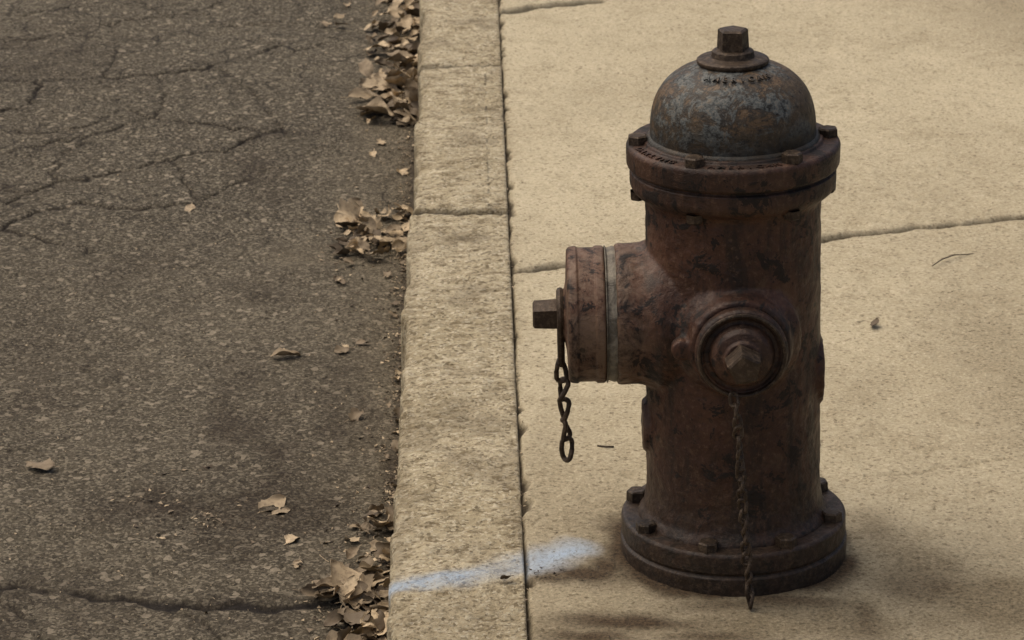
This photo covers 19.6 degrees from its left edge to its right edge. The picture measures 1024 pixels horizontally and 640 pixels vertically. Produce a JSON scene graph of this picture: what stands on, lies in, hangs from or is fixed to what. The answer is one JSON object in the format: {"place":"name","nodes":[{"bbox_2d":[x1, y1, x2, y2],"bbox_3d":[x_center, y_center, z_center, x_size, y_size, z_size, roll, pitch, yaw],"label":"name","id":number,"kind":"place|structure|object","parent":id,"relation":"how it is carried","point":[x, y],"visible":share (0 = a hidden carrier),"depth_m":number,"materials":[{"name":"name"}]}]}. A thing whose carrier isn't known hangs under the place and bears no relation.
{"place":"outdoors","nodes":[
{"label":"outdoors","id":0,"kind":"place"},
{"bbox_2d":[0,0,419,639],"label":"road","id":1,"kind":"structure","parent":0,"point":[80,86],"depth_m":4.53,"materials":[{"name":"grey asphalt"}]},
{"bbox_2d":[0,0,419,639],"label":"leaf litter","id":2,"kind":"object","parent":1,"relation":"on","point":[360,588],"visible":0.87,"depth_m":4.70,"materials":[{"name":"brown plant"}]},
{"bbox_2d":[498,0,1023,639],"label":"sidewalk","id":3,"kind":"structure","parent":0,"point":[920,426],"depth_m":4.30,"materials":[{"name":"concrete"}]},
{"bbox_2d":[532,25,846,609],"bbox_3d":[0.217,-0.017,3.382,0.338,0.650,0.301,12,23,30],"label":"fire hydrant","id":4,"kind":"object","parent":3,"relation":"on","point":[696,312],"visible":1,"depth_m":3.30,"materials":[{"name":"metal"}]},
{"bbox_2d":[499,2,1021,636],"bbox_3d":[0.483,-0.190,4.719,1.045,0.015,3.373,0,20,-1],"label":"sidewalk debris","id":5,"kind":"object","parent":3,"relation":"on","point":[873,322],"visible":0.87,"depth_m":3.88,"materials":[{"name":"brown plant"}]},
{"bbox_2d":[597,253,973,447],"bbox_3d":[0.404,0.027,4.131,0.020,0.007,0.969,14,24,34],"label":"twig","id":6,"kind":"object","parent":3,"relation":"on","point":[932,265],"visible":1,"depth_m":4.44,"materials":[{"name":"brown plant"}]},
{"label":"ground","id":7,"kind":"structure","parent":0,"visible":0},
{"bbox_2d":[387,0,526,639],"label":"curb","id":8,"kind":"structure","parent":7,"relation":"on","point":[456,545],"depth_m":4.04,"materials":[{"name":"concrete"}]}
]}

